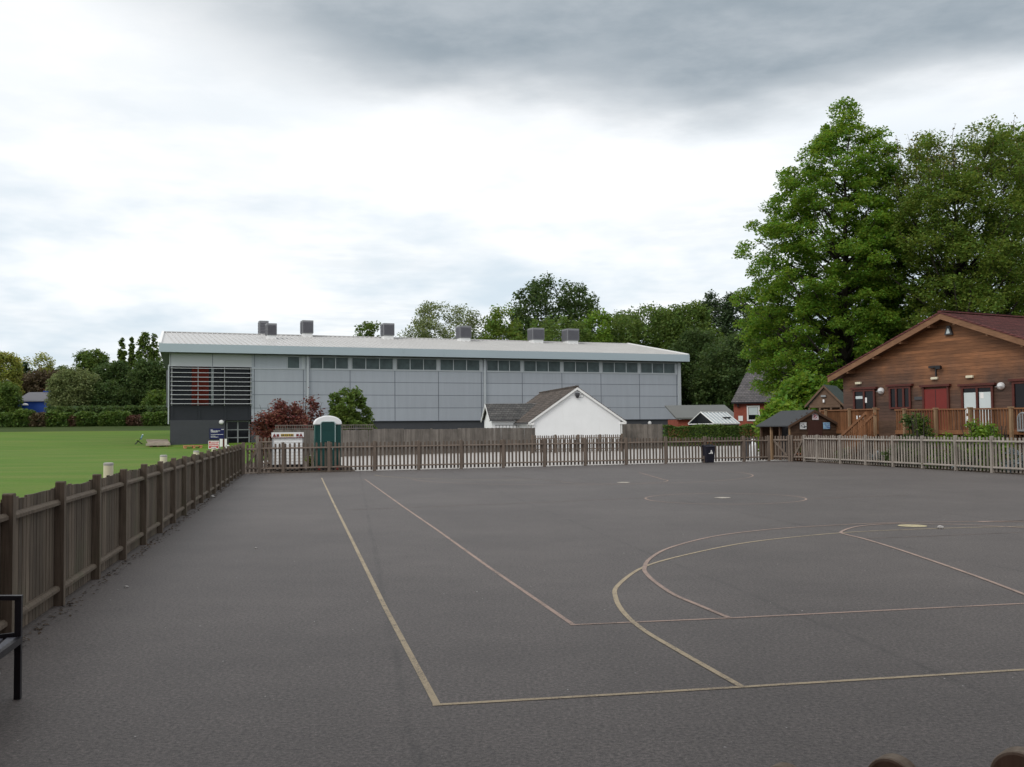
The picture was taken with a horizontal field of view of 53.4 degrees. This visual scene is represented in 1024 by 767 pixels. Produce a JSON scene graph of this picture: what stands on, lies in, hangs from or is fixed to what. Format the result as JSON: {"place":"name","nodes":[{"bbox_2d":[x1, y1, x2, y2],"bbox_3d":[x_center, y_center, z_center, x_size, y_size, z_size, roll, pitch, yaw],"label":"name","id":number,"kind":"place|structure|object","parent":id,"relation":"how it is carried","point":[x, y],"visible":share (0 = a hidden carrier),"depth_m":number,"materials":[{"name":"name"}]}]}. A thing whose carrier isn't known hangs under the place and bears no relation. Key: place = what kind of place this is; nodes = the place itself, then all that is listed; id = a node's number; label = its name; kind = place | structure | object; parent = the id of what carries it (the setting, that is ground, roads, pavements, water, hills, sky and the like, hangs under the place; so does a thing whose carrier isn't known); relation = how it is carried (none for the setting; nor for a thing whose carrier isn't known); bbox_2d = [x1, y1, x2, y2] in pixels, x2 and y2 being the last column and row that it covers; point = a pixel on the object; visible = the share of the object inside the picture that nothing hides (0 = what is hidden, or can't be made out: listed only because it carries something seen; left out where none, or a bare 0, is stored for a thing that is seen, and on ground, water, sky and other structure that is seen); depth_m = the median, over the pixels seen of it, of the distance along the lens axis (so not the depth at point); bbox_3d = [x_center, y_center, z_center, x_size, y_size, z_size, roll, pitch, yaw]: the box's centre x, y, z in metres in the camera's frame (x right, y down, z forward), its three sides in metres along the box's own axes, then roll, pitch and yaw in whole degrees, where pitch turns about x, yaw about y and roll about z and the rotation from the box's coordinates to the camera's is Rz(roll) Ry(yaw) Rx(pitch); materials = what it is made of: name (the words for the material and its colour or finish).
{"place":"outdoors","nodes":[
{"label":"outdoors","id":0,"kind":"place"},
{"bbox_2d":[0,426,169,431],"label":"grass bank","id":1,"kind":"structure","parent":0,"point":[84,428],"depth_m":157.29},
{"bbox_2d":[0,412,19,426],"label":"hedge shrub","id":2,"kind":"object","parent":1,"relation":"on","point":[3,421],"visible":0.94,"depth_m":160.03,"materials":[{"name":"green plant"}]},
{"bbox_2d":[0,380,23,412],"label":"broadleaf tree","id":3,"kind":"object","parent":1,"relation":"on","point":[10,396],"visible":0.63,"depth_m":173.50,"materials":[{"name":"green plant"}]},
{"bbox_2d":[0,351,25,394],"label":"broadleaf tree","id":4,"kind":"object","parent":1,"relation":"on","point":[12,373],"visible":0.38,"depth_m":185.73,"materials":[{"name":"yellow plant"}]},
{"bbox_2d":[11,408,36,426],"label":"hedge shrub","id":5,"kind":"object","parent":1,"relation":"on","point":[25,413],"visible":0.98,"depth_m":160.08,"materials":[{"name":"green plant"}]},
{"bbox_2d":[18,391,47,411],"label":"blue building","id":6,"kind":"structure","parent":1,"relation":"on","point":[35,401],"depth_m":178.07,"materials":[{"name":"paint"}]},
{"bbox_2d":[27,412,54,426],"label":"hedge shrub","id":7,"kind":"object","parent":1,"relation":"on","point":[39,416],"visible":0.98,"depth_m":160.05,"materials":[{"name":"brown plant"}]},
{"bbox_2d":[28,351,56,389],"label":"broadleaf tree","id":8,"kind":"object","parent":1,"relation":"on","point":[47,365],"visible":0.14,"depth_m":208.18,"materials":[{"name":"yellow plant"}]},
{"bbox_2d":[17,366,70,395],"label":"broadleaf tree","id":9,"kind":"object","parent":1,"relation":"on","point":[34,382],"visible":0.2,"depth_m":193.69,"materials":[{"name":"brown plant"}]},
{"bbox_2d":[44,409,72,426],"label":"hedge shrub","id":10,"kind":"object","parent":1,"relation":"on","point":[60,418],"visible":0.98,"depth_m":160.04,"materials":[{"name":"green plant"}]},
{"bbox_2d":[44,365,102,411],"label":"willow tree","id":11,"kind":"object","parent":1,"relation":"on","point":[63,392],"visible":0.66,"depth_m":173.86,"materials":[{"name":"green plant"}]},
{"bbox_2d":[0,404,167,426],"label":"hedge","id":12,"kind":"object","parent":1,"relation":"on","point":[136,410],"visible":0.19,"depth_m":168.79,"materials":[{"name":"green plant"}]},
{"bbox_2d":[72,411,97,426],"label":"hedge shrub","id":13,"kind":"object","parent":1,"relation":"on","point":[90,415],"visible":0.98,"depth_m":160.15,"materials":[{"name":"green plant"}]},
{"bbox_2d":[71,348,109,405],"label":"broadleaf tree","id":14,"kind":"object","parent":1,"relation":"on","point":[88,359],"visible":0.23,"depth_m":199.30,"materials":[{"name":"green plant"}]},
{"bbox_2d":[84,379,132,405],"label":"broadleaf tree","id":15,"kind":"object","parent":1,"relation":"on","point":[114,391],"visible":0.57,"depth_m":174.78,"materials":[{"name":"green plant"}]},
{"bbox_2d":[92,358,133,398],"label":"broadleaf tree","id":16,"kind":"object","parent":1,"relation":"on","point":[117,370],"visible":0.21,"depth_m":182.76,"materials":[{"name":"green plant"}]},
{"bbox_2d":[97,411,131,425],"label":"hedge shrub","id":17,"kind":"object","parent":1,"relation":"on","point":[109,417],"visible":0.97,"depth_m":160.07,"materials":[{"name":"green plant"}]},
{"bbox_2d":[117,337,128,363],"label":"poplar tree","id":18,"kind":"object","parent":1,"relation":"on","point":[121,353],"visible":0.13,"depth_m":205.31,"materials":[{"name":"green plant"}]},
{"bbox_2d":[127,337,135,370],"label":"poplar tree","id":19,"kind":"object","parent":1,"relation":"on","point":[131,354],"visible":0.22,"depth_m":205.26,"materials":[{"name":"green plant"}]},
{"bbox_2d":[125,414,150,425],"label":"hedge shrub","id":20,"kind":"object","parent":1,"relation":"on","point":[132,420],"visible":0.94,"depth_m":159.98,"materials":[{"name":"red plant"}]},
{"bbox_2d":[120,355,166,411],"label":"broadleaf tree","id":21,"kind":"object","parent":1,"relation":"on","point":[145,376],"visible":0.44,"depth_m":180.11,"materials":[{"name":"green plant"}]},
{"bbox_2d":[132,332,154,367],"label":"poplar tree","id":22,"kind":"object","parent":1,"relation":"on","point":[143,341],"visible":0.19,"depth_m":203.10,"materials":[{"name":"green plant"}]},
{"bbox_2d":[139,388,165,405],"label":"broadleaf tree","id":23,"kind":"object","parent":1,"relation":"on","point":[155,397],"visible":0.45,"depth_m":172.76,"materials":[{"name":"green plant"}]},
{"bbox_2d":[139,410,169,425],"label":"hedge shrub","id":24,"kind":"object","parent":1,"relation":"on","point":[155,419],"visible":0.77,"depth_m":160.01,"materials":[{"name":"green plant"}]},
{"bbox_2d":[149,333,161,361],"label":"poplar tree","id":25,"kind":"object","parent":1,"relation":"on","point":[154,337],"visible":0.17,"depth_m":204.24,"materials":[{"name":"green plant"}]},
{"bbox_2d":[0,430,267,502],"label":"lawn","id":26,"kind":"structure","parent":0,"point":[32,462],"depth_m":80.22,"materials":[{"name":"green plant"}]},
{"bbox_2d":[146,439,169,446],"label":"pallet stage","id":27,"kind":"object","parent":26,"relation":"on","point":[156,442],"visible":0.98,"depth_m":110.24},
{"bbox_2d":[245,461,354,473],"bbox_3d":[-11.405,4.076,51.269,5.706,0.001,21.816,0,-3,-14],"label":"soil strip","id":28,"kind":"object","parent":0,"point":[292,471],"visible":0.17,"depth_m":42.62,"materials":[{"name":"brown soil"}]},
{"bbox_2d":[271,432,303,469],"bbox_3d":[-9.598,2.900,43.556,1.320,1.626,2.274,0,-3,-12],"label":"box trailer","id":29,"kind":"object","parent":28,"relation":"on","point":[287,438],"visible":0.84,"depth_m":42.53,"materials":[{"name":"white plastic"}]},
{"bbox_2d":[313,416,341,470],"bbox_3d":[-7.916,2.544,43.647,1.166,2.320,1.267,0,-3,-13],"label":"portable toilet","id":30,"kind":"object","parent":28,"relation":"on","point":[327,428],"visible":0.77,"depth_m":43.08,"materials":[{"name":"green plastic"}]},
{"bbox_2d":[321,422,334,465],"bbox_3d":[-7.785,2.546,43.052,0.580,1.860,0.038,0,-3,-13],"label":"door","id":31,"kind":"structure","parent":30,"relation":"in","point":[327,428],"depth_m":43.06,"materials":[{"name":"green plastic"}]},
{"bbox_2d":[0,461,1023,766],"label":"playground","id":32,"kind":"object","parent":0,"point":[836,615],"visible":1,"depth_m":8.61,"materials":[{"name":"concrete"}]},
{"bbox_2d":[0,595,22,699],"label":"metal bench","id":33,"kind":"object","parent":32,"relation":"on","point":[12,641],"visible":1,"depth_m":6.42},
{"bbox_2d":[23,461,1023,646],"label":"leaf litter","id":34,"kind":"object","parent":32,"relation":"on","point":[61,610],"visible":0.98,"depth_m":15.13,"materials":[{"name":"brown plant"}]},
{"bbox_2d":[700,445,715,462],"bbox_3d":[9.270,3.315,48.149,0.540,0.845,0.540,0,-3,-22],"label":"litter bin","id":35,"kind":"object","parent":32,"relation":"on","point":[708,452],"visible":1,"depth_m":47.94,"materials":[{"name":"black plastic"}]},
{"bbox_2d":[771,746,1023,766],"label":"picket fence","id":36,"kind":"object","parent":32,"relation":"on","point":[1011,756],"visible":1,"depth_m":1.84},
{"bbox_2d":[0,0,1023,379],"label":"sky","id":37,"kind":"structure","parent":0,"point":[217,166],"materials":[{"name":"white"}]},
{"bbox_2d":[341,445,836,470],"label":"service road","id":38,"kind":"structure","parent":0,"point":[547,459],"depth_m":56.74,"materials":[{"name":"asphalt"}]},
{"bbox_2d":[821,461,1023,474],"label":"garden bed","id":39,"kind":"object","parent":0,"point":[1022,473],"visible":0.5,"depth_m":40.46,"materials":[{"name":"brown plant"}]},
{"bbox_2d":[877,412,939,466],"bbox_3d":[16.286,2.297,41.709,2.630,2.269,1.613,-1,-3,0],"label":"garden shrub","id":40,"kind":"object","parent":39,"relation":"on","point":[907,420],"visible":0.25,"depth_m":41.69,"materials":[{"name":"green plant"}]},
{"bbox_2d":[906,409,934,466],"bbox_3d":[16.333,2.207,40.816,1.210,2.366,0.946,-1,-3,0],"label":"garden shrub","id":41,"kind":"object","parent":39,"relation":"on","point":[920,424],"visible":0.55,"depth_m":40.78,"materials":[{"name":"green plant"}]},
{"bbox_2d":[820,406,1023,463],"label":"timber deck","id":42,"kind":"structure","parent":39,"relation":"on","point":[856,422],"depth_m":42.99,"materials":[{"name":"brown wood"}]},
{"bbox_2d":[921,432,967,468],"bbox_3d":[16.812,2.571,38.933,2.312,1.462,1.137,-1,-3,0],"label":"garden shrub","id":43,"kind":"object","parent":39,"relation":"on","point":[946,434],"visible":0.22,"depth_m":38.92,"materials":[{"name":"green plant"}]},
{"bbox_2d":[946,418,1006,469],"bbox_3d":[17.153,2.211,37.626,2.304,2.065,1.629,-1,-3,0],"label":"garden shrub","id":44,"kind":"object","parent":39,"relation":"on","point":[977,431],"visible":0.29,"depth_m":37.53,"materials":[{"name":"green plant"}]},
{"bbox_2d":[978,421,1018,471],"bbox_3d":[17.451,2.250,36.328,1.607,1.858,1.060,-1,-3,0],"label":"garden shrub","id":45,"kind":"object","parent":39,"relation":"on","point":[989,430],"visible":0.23,"depth_m":36.18,"materials":[{"name":"green plant"}]},
{"label":"ground","id":46,"kind":"structure","parent":0,"visible":0},
{"bbox_2d":[0,444,241,641],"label":"boarded fence","id":47,"kind":"object","parent":46,"relation":"on","point":[60,541],"visible":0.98,"depth_m":11.39,"materials":[{"name":"wood"}]},
{"bbox_2d":[242,442,257,473],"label":"garden gate","id":48,"kind":"structure","parent":46,"relation":"on","point":[250,461],"depth_m":40.34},
{"bbox_2d":[256,435,271,469],"bbox_3d":[-10.648,3.047,44.033,0.840,1.603,0.140,0,-3,-18],"label":"fence panel","id":49,"kind":"object","parent":46,"relation":"on","point":[264,442],"visible":0.58,"depth_m":44.06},
{"bbox_2d":[248,398,310,455],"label":"maroon maple","id":50,"kind":"object","parent":46,"relation":"on","point":[278,415],"visible":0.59,"depth_m":69.30,"materials":[{"name":"red plant"}]},
{"bbox_2d":[292,387,326,429],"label":"maroon maple","id":51,"kind":"object","parent":46,"relation":"on","point":[313,404],"visible":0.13,"depth_m":72.71,"materials":[{"name":"red plant"}]},
{"bbox_2d":[327,385,377,436],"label":"tree","id":52,"kind":"object","parent":46,"relation":"on","point":[346,414],"visible":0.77,"depth_m":73.31,"materials":[{"name":"green plant"}]},
{"bbox_2d":[353,321,380,336],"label":"broadleaf tree","id":53,"kind":"object","parent":46,"relation":"on","point":[370,327],"visible":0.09,"depth_m":171.86,"materials":[{"name":"green plant"}]},
{"bbox_2d":[274,424,534,457],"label":"boarded fence","id":54,"kind":"object","parent":46,"relation":"on","point":[357,436],"visible":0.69,"depth_m":69.50,"materials":[{"name":"wood"}]},
{"bbox_2d":[158,320,689,444],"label":"sports hall","id":55,"kind":"structure","parent":46,"relation":"on","point":[231,384],"depth_m":124.51,"materials":[{"name":"silver metal"}]},
{"bbox_2d":[172,367,249,404],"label":"window","id":56,"kind":"structure","parent":55,"relation":"in","point":[241,372],"depth_m":115.52,"materials":[{"name":"black glass"}]},
{"bbox_2d":[226,420,249,442],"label":"window","id":57,"kind":"structure","parent":55,"relation":"in","point":[236,431],"depth_m":116.51,"materials":[{"name":"grey glass"}]},
{"bbox_2d":[287,356,299,368],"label":"strip window","id":58,"kind":"structure","parent":55,"relation":"in","point":[292,362],"depth_m":118.55,"materials":[{"name":"grey glass"}]},
{"bbox_2d":[310,357,347,368],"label":"strip window","id":59,"kind":"structure","parent":55,"relation":"in","point":[315,362],"depth_m":120.13,"materials":[{"name":"grey glass"}]},
{"bbox_2d":[352,358,392,369],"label":"strip window","id":60,"kind":"structure","parent":55,"relation":"in","point":[357,363],"depth_m":122.14,"materials":[{"name":"grey glass"}]},
{"bbox_2d":[397,358,436,369],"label":"strip window","id":61,"kind":"structure","parent":55,"relation":"in","point":[402,363],"depth_m":124.21,"materials":[{"name":"grey glass"}]},
{"bbox_2d":[440,359,479,370],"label":"strip window","id":62,"kind":"structure","parent":55,"relation":"in","point":[445,364],"depth_m":126.29,"materials":[{"name":"grey glass"}]},
{"bbox_2d":[487,360,520,371],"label":"strip window","id":63,"kind":"structure","parent":55,"relation":"in","point":[492,365],"depth_m":128.56,"materials":[{"name":"grey glass"}]},
{"bbox_2d":[524,361,559,371],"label":"strip window","id":64,"kind":"structure","parent":55,"relation":"in","point":[529,366],"depth_m":130.55,"materials":[{"name":"grey glass"}]},
{"bbox_2d":[563,361,599,372],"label":"strip window","id":65,"kind":"structure","parent":55,"relation":"in","point":[568,366],"depth_m":132.67,"materials":[{"name":"grey glass"}]},
{"bbox_2d":[602,362,637,372],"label":"strip window","id":66,"kind":"structure","parent":55,"relation":"in","point":[607,367],"depth_m":134.83,"materials":[{"name":"grey glass"}]},
{"bbox_2d":[640,363,674,373],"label":"strip window","id":67,"kind":"structure","parent":55,"relation":"in","point":[667,368],"depth_m":137.05,"materials":[{"name":"grey glass"}]},
{"bbox_2d":[395,300,481,338],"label":"willow tree","id":68,"kind":"object","parent":46,"relation":"on","point":[429,321],"visible":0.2,"depth_m":166.81,"materials":[{"name":"green plant"}]},
{"bbox_2d":[472,302,526,340],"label":"broadleaf tree","id":69,"kind":"object","parent":46,"relation":"on","point":[493,327],"visible":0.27,"depth_m":165.06,"materials":[{"name":"green plant"}]},
{"bbox_2d":[258,436,770,473],"bbox_3d":[1.204,3.095,44.968,24.351,1.358,0.134,0,-3,-22],"label":"picket fence","id":70,"kind":"object","parent":46,"relation":"on","point":[373,465],"visible":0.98,"depth_m":44.29,"materials":[{"name":"wood"}]},
{"bbox_2d":[503,272,600,340],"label":"broadleaf tree","id":71,"kind":"object","parent":46,"relation":"on","point":[574,307],"visible":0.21,"depth_m":180.37,"materials":[{"name":"green plant"}]},
{"bbox_2d":[481,385,627,450],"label":"white house","id":72,"kind":"structure","parent":46,"relation":"on","point":[572,410],"depth_m":78.56,"materials":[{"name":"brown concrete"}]},
{"bbox_2d":[510,314,602,342],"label":"broadleaf tree","id":73,"kind":"object","parent":46,"relation":"on","point":[550,334],"visible":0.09,"depth_m":158.78,"materials":[{"name":"green plant"}]},
{"bbox_2d":[531,434,622,452],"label":"picket fence","id":74,"kind":"object","parent":46,"relation":"on","point":[577,436],"visible":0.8,"depth_m":71.09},
{"bbox_2d":[580,308,614,342],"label":"broadleaf tree","id":75,"kind":"object","parent":46,"relation":"on","point":[603,335],"visible":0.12,"depth_m":163.24,"materials":[{"name":"green plant"}]},
{"bbox_2d":[622,424,662,448],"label":"boarded fence","id":76,"kind":"object","parent":46,"relation":"on","point":[633,431],"visible":0.71,"depth_m":80.91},
{"bbox_2d":[608,301,689,372],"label":"broadleaf tree","id":77,"kind":"object","parent":46,"relation":"on","point":[647,336],"visible":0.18,"depth_m":165.53,"materials":[{"name":"green plant"}]},
{"bbox_2d":[654,299,727,406],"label":"broadleaf tree","id":78,"kind":"object","parent":46,"relation":"on","point":[678,320],"visible":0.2,"depth_m":161.81,"materials":[{"name":"green plant"}]},
{"bbox_2d":[665,405,733,440],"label":"building","id":79,"kind":"structure","parent":46,"relation":"on","point":[684,415],"depth_m":121.40,"materials":[{"name":"grey brick"}]},
{"bbox_2d":[668,325,732,408],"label":"broadleaf tree","id":80,"kind":"object","parent":46,"relation":"on","point":[689,345],"visible":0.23,"depth_m":148.69,"materials":[{"name":"green plant"}]},
{"bbox_2d":[657,423,758,446],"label":"hedge","id":81,"kind":"object","parent":46,"relation":"on","point":[681,433],"visible":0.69,"depth_m":90.19,"materials":[{"name":"green plant"}]},
{"bbox_2d":[695,289,728,344],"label":"conifer tree","id":82,"kind":"object","parent":46,"relation":"on","point":[713,302],"visible":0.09,"depth_m":174.72,"materials":[{"name":"green plant"}]},
{"bbox_2d":[688,412,739,444],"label":"shed","id":83,"kind":"structure","parent":46,"relation":"on","point":[722,418],"depth_m":97.44,"materials":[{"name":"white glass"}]},
{"bbox_2d":[686,331,767,411],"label":"broadleaf tree","id":84,"kind":"object","parent":46,"relation":"on","point":[725,381],"visible":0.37,"depth_m":138.26,"materials":[{"name":"green plant"}]},
{"bbox_2d":[716,291,749,407],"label":"conifer tree","id":85,"kind":"object","parent":46,"relation":"on","point":[727,313],"visible":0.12,"depth_m":169.52,"materials":[{"name":"green plant"}]},
{"bbox_2d":[731,360,786,443],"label":"brick house","id":86,"kind":"structure","parent":46,"relation":"on","point":[748,403],"depth_m":103.81,"materials":[{"name":"brick"}]},
{"bbox_2d":[747,405,759,420],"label":"window","id":87,"kind":"structure","parent":86,"relation":"in","point":[752,411],"depth_m":103.53,"materials":[{"name":"white glass"}]},
{"bbox_2d":[733,302,796,387],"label":"broadleaf tree","id":88,"kind":"object","parent":46,"relation":"on","point":[746,314],"visible":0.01,"depth_m":149.31,"materials":[{"name":"green plant"}]},
{"bbox_2d":[751,394,801,451],"bbox_3d":[16.451,2.517,61.911,3.785,3.773,3.758,-1,-3,0],"label":"understorey tree","id":89,"kind":"object","parent":46,"relation":"on","point":[775,407],"visible":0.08,"depth_m":61.68,"materials":[{"name":"green plant"}]},
{"bbox_2d":[773,435,790,460],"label":"garden gate","id":90,"kind":"structure","parent":46,"relation":"on","point":[787,453],"depth_m":49.06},
{"bbox_2d":[790,435,802,460],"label":"garden gate","id":91,"kind":"structure","parent":46,"relation":"on","point":[793,455],"depth_m":48.49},
{"bbox_2d":[756,410,837,461],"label":"garden shed","id":92,"kind":"structure","parent":46,"relation":"on","point":[783,423],"depth_m":50.29,"materials":[{"name":"brown wood"}]},
{"bbox_2d":[807,421,821,458],"bbox_3d":[14.886,2.769,49.997,0.786,1.891,0.028,0,-3,-16],"label":"door","id":93,"kind":"structure","parent":92,"relation":"in","point":[814,427],"depth_m":50.00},
{"bbox_2d":[767,366,830,410],"bbox_3d":[18.628,1.717,65.872,5.390,5.678,5.508,-1,-3,0],"label":"understorey tree","id":94,"kind":"object","parent":46,"relation":"on","point":[802,388],"visible":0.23,"depth_m":64.91,"materials":[{"name":"green plant"}]},
{"bbox_2d":[727,96,920,396],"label":"maple tree","id":95,"kind":"object","parent":46,"relation":"on","point":[836,292],"visible":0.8,"depth_m":70.45,"materials":[{"name":"green plant"}]},
{"bbox_2d":[805,385,843,411],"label":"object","id":96,"kind":"object","parent":46,"relation":"on","point":[824,397],"visible":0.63,"depth_m":56.09,"materials":[{"name":"brown wood"}]},
{"bbox_2d":[803,435,1023,472],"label":"picket fence","id":97,"kind":"object","parent":46,"relation":"on","point":[811,448],"visible":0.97,"depth_m":39.42,"materials":[{"name":"wood"}]},
{"bbox_2d":[827,310,1023,434],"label":"timber building","id":98,"kind":"structure","parent":46,"relation":"on","point":[943,359],"depth_m":45.29,"materials":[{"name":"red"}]},
{"bbox_2d":[850,387,877,408],"bbox_3d":[16.983,1.231,49.104,0.157,2.101,1.578,1,-3,-29],"label":"glazed door","id":99,"kind":"structure","parent":98,"relation":"in","point":[863,397],"depth_m":49.10,"materials":[{"name":"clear glass"}]},
{"bbox_2d":[885,384,913,408],"bbox_3d":[17.997,0.604,47.268,0.157,1.140,1.478,1,-3,-29],"label":"window","id":100,"kind":"structure","parent":98,"relation":"in","point":[899,394],"depth_m":47.26,"materials":[{"name":"red glass"}]},
{"bbox_2d":[919,384,950,429],"bbox_3d":[18.944,1.073,45.532,0.157,2.060,1.601,1,-3,-29],"label":"door","id":101,"kind":"structure","parent":98,"relation":"in","point":[931,398],"depth_m":45.47,"materials":[{"name":"red paint"}]},
{"bbox_2d":[957,382,995,429],"bbox_3d":[19.960,1.003,43.683,0.157,2.014,1.796,1,-3,-29],"label":"glazed door","id":102,"kind":"structure","parent":98,"relation":"in","point":[975,395],"depth_m":43.66,"materials":[{"name":"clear glass"}]},
{"bbox_2d":[1008,378,1023,429],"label":"glazed door","id":103,"kind":"structure","parent":98,"relation":"in","point":[1017,384],"depth_m":42.03,"materials":[{"name":"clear glass"}]},
{"bbox_2d":[861,113,1023,338],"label":"hornbeam tree","id":104,"kind":"object","parent":46,"relation":"on","point":[958,282],"visible":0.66,"depth_m":66.15,"materials":[{"name":"green plant"}]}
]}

